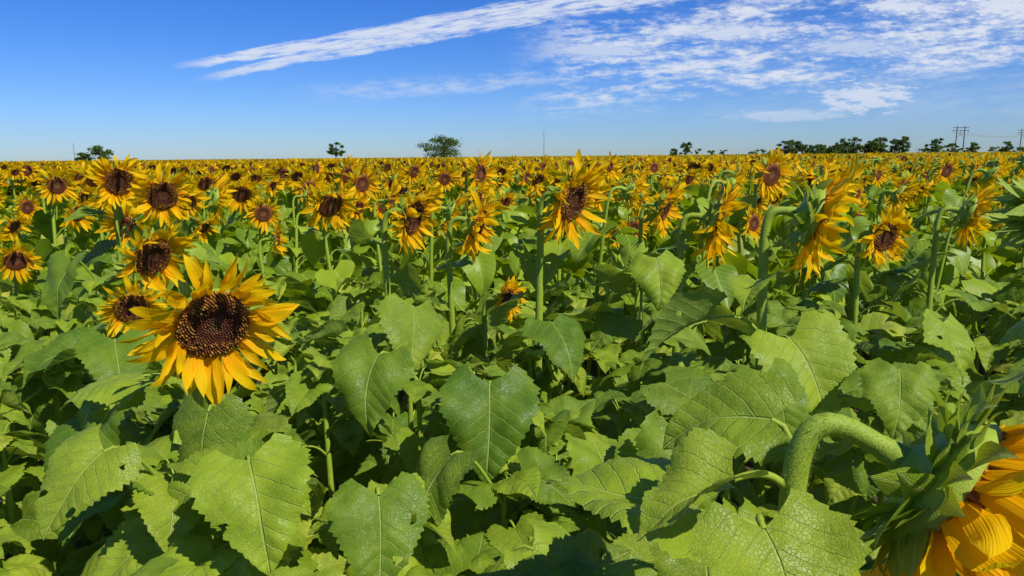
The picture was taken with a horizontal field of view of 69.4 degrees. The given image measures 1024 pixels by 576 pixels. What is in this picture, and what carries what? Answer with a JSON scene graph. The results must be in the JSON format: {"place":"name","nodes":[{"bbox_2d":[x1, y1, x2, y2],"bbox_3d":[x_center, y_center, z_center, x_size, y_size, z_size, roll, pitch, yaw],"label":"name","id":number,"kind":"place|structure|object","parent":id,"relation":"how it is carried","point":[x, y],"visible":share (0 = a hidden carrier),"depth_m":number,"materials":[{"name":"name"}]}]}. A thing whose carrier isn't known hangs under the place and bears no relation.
{"place":"outdoors","nodes":[
{"label":"outdoors","id":0,"kind":"place"},
{"bbox_2d":[0,152,982,161],"bbox_3d":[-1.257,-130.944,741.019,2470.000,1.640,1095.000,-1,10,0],"label":"distant sunflower field","id":1,"kind":"structure","parent":0,"point":[455,157],"depth_m":555.26,"materials":[{"name":"green plant"}]},
{"bbox_2d":[0,147,1023,575],"bbox_3d":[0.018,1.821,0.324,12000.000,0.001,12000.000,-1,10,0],"label":"ground","id":2,"kind":"structure","parent":0,"point":[592,373],"depth_m":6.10,"materials":[{"name":"green plant"}]},
{"bbox_2d":[0,237,48,379],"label":"sunflower","id":3,"kind":"object","parent":2,"relation":"on","point":[16,260],"visible":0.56,"depth_m":4.55,"materials":[{"name":"yellow plant"}]},
{"bbox_2d":[75,145,113,160],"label":"tree","id":4,"kind":"object","parent":2,"relation":"on","point":[97,150],"visible":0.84,"depth_m":257.55,"materials":[{"name":"green plant"}]},
{"bbox_2d":[41,249,159,417],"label":"sunflower plant","id":5,"kind":"object","parent":2,"relation":"on","point":[63,277],"visible":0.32,"depth_m":2.62,"materials":[{"name":"green plant"}]},
{"bbox_2d":[43,329,172,575],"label":"sunflower plant","id":6,"kind":"object","parent":2,"relation":"on","point":[100,356],"visible":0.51,"depth_m":1.97,"materials":[{"name":"green plant"}]},
{"bbox_2d":[22,275,208,513],"bbox_3d":[-1.292,0.665,2.652,0.580,1.485,0.490,2,10,15],"label":"sunflower","id":7,"kind":"object","parent":2,"relation":"on","point":[120,303],"visible":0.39,"depth_m":2.45,"materials":[{"name":"yellow plant"}]},
{"bbox_2d":[64,154,177,332],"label":"sunflower","id":8,"kind":"object","parent":2,"relation":"on","point":[113,181],"visible":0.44,"depth_m":4.27,"materials":[{"name":"yellow plant"}]},
{"bbox_2d":[77,392,183,575],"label":"sunflower plant","id":9,"kind":"object","parent":2,"relation":"on","point":[122,423],"visible":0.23,"depth_m":1.61,"materials":[{"name":"green plant"}]},
{"bbox_2d":[34,426,241,575],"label":"sunflower plant","id":10,"kind":"object","parent":2,"relation":"on","point":[84,471],"visible":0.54,"depth_m":1.29,"materials":[{"name":"green plant"}]},
{"bbox_2d":[64,220,260,384],"bbox_3d":[-1.509,0.526,3.037,0.708,1.629,0.628,4,11,24],"label":"sunflower","id":11,"kind":"object","parent":2,"relation":"on","point":[148,257],"visible":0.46,"depth_m":2.82,"materials":[{"name":"yellow plant"}]},
{"bbox_2d":[126,162,224,309],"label":"sunflower","id":12,"kind":"object","parent":2,"relation":"on","point":[162,200],"visible":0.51,"depth_m":4.07,"materials":[{"name":"yellow plant"}]},
{"bbox_2d":[60,254,318,571],"bbox_3d":[-0.651,0.728,1.732,0.564,1.673,0.553,-1,10,0],"label":"sunflower","id":13,"kind":"object","parent":2,"relation":"on","point":[205,326],"visible":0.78,"depth_m":1.49,"materials":[{"name":"yellow plant"}]},
{"bbox_2d":[130,556,345,575],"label":"sunflower plant","id":14,"kind":"object","parent":2,"relation":"on","point":[158,566],"visible":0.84,"depth_m":1.16,"materials":[{"name":"green plant"}]},
{"bbox_2d":[159,432,317,575],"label":"sunflower plant","id":15,"kind":"object","parent":2,"relation":"on","point":[252,493],"visible":0.98,"depth_m":1.19,"materials":[{"name":"green plant"}]},
{"bbox_2d":[222,181,257,273],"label":"sunflower","id":16,"kind":"object","parent":2,"relation":"on","point":[237,210],"visible":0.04,"depth_m":7.10,"materials":[{"name":"green plant"}]},
{"bbox_2d":[171,393,350,573],"bbox_3d":[-0.597,0.873,1.673,0.422,1.406,0.425,-1,10,0],"label":"sunflower plant","id":17,"kind":"object","parent":2,"relation":"on","point":[230,420],"visible":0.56,"depth_m":1.42,"materials":[{"name":"green plant"}]},
{"bbox_2d":[326,142,344,157],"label":"tree","id":18,"kind":"object","parent":2,"relation":"on","point":[332,150],"visible":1,"depth_m":257.23,"materials":[{"name":"green plant"}]},
{"bbox_2d":[302,179,443,483],"bbox_3d":[-0.514,0.419,3.181,0.561,1.770,0.503,6,12,32],"label":"sunflower","id":19,"kind":"object","parent":2,"relation":"on","point":[412,214],"visible":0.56,"depth_m":3.05,"materials":[{"name":"yellow plant"}]},
{"bbox_2d":[308,471,457,575],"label":"sunflower plant","id":20,"kind":"object","parent":2,"relation":"on","point":[370,529],"visible":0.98,"depth_m":1.21,"materials":[{"name":"green plant"}]},
{"bbox_2d":[330,333,458,575],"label":"sunflower plant","id":21,"kind":"object","parent":2,"relation":"on","point":[370,382],"visible":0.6,"depth_m":1.76,"materials":[{"name":"green plant"}]},
{"bbox_2d":[352,293,448,487],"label":"sunflower plant","id":22,"kind":"object","parent":2,"relation":"on","point":[396,322],"visible":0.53,"depth_m":2.14,"materials":[{"name":"green plant"}]},
{"bbox_2d":[415,134,461,157],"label":"tree","id":23,"kind":"object","parent":2,"relation":"on","point":[444,147],"visible":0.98,"depth_m":256.15,"materials":[{"name":"green plant"}]},
{"bbox_2d":[431,164,460,253],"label":"sunflower","id":24,"kind":"object","parent":2,"relation":"on","point":[445,176],"visible":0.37,"depth_m":7.90,"materials":[{"name":"yellow plant"}]},
{"bbox_2d":[414,189,510,432],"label":"sunflower","id":25,"kind":"object","parent":2,"relation":"on","point":[474,229],"visible":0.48,"depth_m":3.22,"materials":[{"name":"yellow plant"}]},
{"bbox_2d":[443,275,527,365],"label":"sunflower","id":26,"kind":"object","parent":2,"relation":"on","point":[458,338],"visible":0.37,"depth_m":3.13,"materials":[{"name":"green plant"}]},
{"bbox_2d":[405,519,569,575],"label":"sunflower plant","id":27,"kind":"object","parent":2,"relation":"on","point":[477,553],"visible":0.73,"depth_m":1.34,"materials":[{"name":"green plant"}]},
{"bbox_2d":[412,434,575,554],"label":"sunflower plant","id":28,"kind":"object","parent":2,"relation":"on","point":[442,470],"visible":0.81,"depth_m":1.47,"materials":[{"name":"green plant"}]},
{"bbox_2d":[423,364,569,531],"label":"sunflower plant","id":29,"kind":"object","parent":2,"relation":"on","point":[494,421],"visible":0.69,"depth_m":1.57,"materials":[{"name":"green plant"}]},
{"bbox_2d":[487,313,585,392],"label":"sunflower plant","id":30,"kind":"object","parent":2,"relation":"on","point":[559,340],"visible":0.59,"depth_m":2.24,"materials":[{"name":"green plant"}]},
{"bbox_2d":[487,148,628,477],"bbox_3d":[0.046,0.443,2.717,0.572,1.875,0.630,7,13,37],"label":"sunflower","id":31,"kind":"object","parent":2,"relation":"on","point":[567,198],"visible":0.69,"depth_m":2.60,"materials":[{"name":"yellow plant"}]},
{"bbox_2d":[499,433,616,534],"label":"sunflower plant","id":32,"kind":"object","parent":2,"relation":"on","point":[585,455],"visible":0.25,"depth_m":1.56,"materials":[{"name":"green plant"}]},
{"bbox_2d":[472,530,657,575],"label":"sunflower plant","id":33,"kind":"object","parent":2,"relation":"on","point":[573,555],"visible":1,"depth_m":1.14,"materials":[{"name":"green plant"}]},
{"bbox_2d":[572,366,713,540],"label":"sunflower plant","id":34,"kind":"object","parent":2,"relation":"on","point":[676,390],"visible":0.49,"depth_m":1.88,"materials":[{"name":"green plant"}]},
{"bbox_2d":[600,183,686,421],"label":"sunflower","id":35,"kind":"object","parent":2,"relation":"on","point":[662,210],"visible":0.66,"depth_m":4.20,"materials":[{"name":"yellow plant"}]},
{"bbox_2d":[575,410,719,558],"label":"sunflower plant","id":36,"kind":"object","parent":2,"relation":"on","point":[646,441],"visible":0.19,"depth_m":1.41,"materials":[{"name":"green plant"}]},
{"bbox_2d":[590,249,710,428],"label":"sunflower plant","id":37,"kind":"object","parent":2,"relation":"on","point":[658,279],"visible":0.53,"depth_m":2.62,"materials":[{"name":"green plant"}]},
{"bbox_2d":[602,530,711,575],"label":"sunflower plant","id":38,"kind":"object","parent":2,"relation":"on","point":[664,563],"visible":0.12,"depth_m":1.15,"materials":[{"name":"green plant"}]},
{"bbox_2d":[669,142,692,154],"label":"tree","id":39,"kind":"object","parent":2,"relation":"on","point":[686,150],"visible":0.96,"depth_m":257.75,"materials":[{"name":"green plant"}]},
{"bbox_2d":[617,178,755,420],"bbox_3d":[0.730,0.431,3.064,0.541,1.764,0.486,-3,11,-16],"label":"sunflower","id":40,"kind":"object","parent":2,"relation":"on","point":[714,232],"visible":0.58,"depth_m":2.92,"materials":[{"name":"yellow plant"}]},
{"bbox_2d":[640,151,868,522],"bbox_3d":[0.709,0.528,2.256,0.669,1.857,0.587,-1,10,0],"label":"sunflower","id":41,"kind":"object","parent":2,"relation":"on","point":[816,350],"visible":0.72,"depth_m":2.06,"materials":[{"name":"green plant"}]},
{"bbox_2d":[740,180,783,236],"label":"sunflower","id":42,"kind":"object","parent":2,"relation":"on","point":[772,198],"visible":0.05,"depth_m":7.00,"materials":[{"name":"yellow plant"}]},
{"bbox_2d":[710,357,826,522],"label":"sunflower plant","id":43,"kind":"object","parent":2,"relation":"on","point":[791,416],"visible":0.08,"depth_m":1.82,"materials":[{"name":"green plant"}]},
{"bbox_2d":[545,370,1023,575],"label":"sunflower","id":44,"kind":"object","parent":2,"relation":"on","point":[950,487],"visible":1,"depth_m":0.76,"materials":[{"name":"green plant"}]},
{"bbox_2d":[691,146,1023,154],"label":"hedgerow","id":45,"kind":"object","parent":2,"relation":"on","point":[992,148],"visible":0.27,"depth_m":268.31,"materials":[{"name":"green plant"}]},
{"bbox_2d":[803,202,914,467],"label":"sunflower","id":46,"kind":"object","parent":2,"relation":"on","point":[885,233],"visible":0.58,"depth_m":3.27,"materials":[{"name":"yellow plant"}]},
{"bbox_2d":[807,357,956,572],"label":"sunflower plant","id":47,"kind":"object","parent":2,"relation":"on","point":[899,396],"visible":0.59,"depth_m":1.80,"materials":[{"name":"green plant"}]},
{"bbox_2d":[776,136,1012,153],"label":"tree line","id":48,"kind":"object","parent":2,"relation":"on","point":[873,146],"visible":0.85,"depth_m":255.33,"materials":[{"name":"green plant"}]},
{"bbox_2d":[849,308,975,521],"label":"sunflower plant","id":49,"kind":"object","parent":2,"relation":"on","point":[931,348],"visible":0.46,"depth_m":2.21,"materials":[{"name":"green plant"}]},
{"bbox_2d":[884,184,1015,378],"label":"sunflower","id":50,"kind":"object","parent":2,"relation":"on","point":[969,211],"visible":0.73,"depth_m":3.53,"materials":[{"name":"green plant"}]},
{"bbox_2d":[953,126,968,151],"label":"electricity pylon","id":51,"kind":"object","parent":2,"relation":"on","point":[957,130],"visible":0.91,"depth_m":279.24,"materials":[{"name":"grey wood"}]},
{"bbox_2d":[957,132,1022,136],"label":"power lines","id":52,"kind":"object","parent":51,"relation":"attached to","point":[989,136],"visible":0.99,"depth_m":297.35,"materials":[{"name":"black metal"}]},
{"bbox_2d":[964,173,1023,413],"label":"sunflower","id":53,"kind":"object","parent":2,"relation":"on","point":[1012,217],"visible":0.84,"depth_m":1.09,"materials":[{"name":"green plant"}]},
{"bbox_2d":[1018,130,1023,147],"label":"electricity pylon","id":54,"kind":"object","parent":2,"relation":"on","point":[1021,132],"visible":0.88,"depth_m":323.46,"materials":[{"name":"grey wood"}]},
{"bbox_2d":[0,0,1023,160],"label":"sky","id":55,"kind":"structure","parent":0,"point":[141,79],"materials":[{"name":"blue"}]}
]}

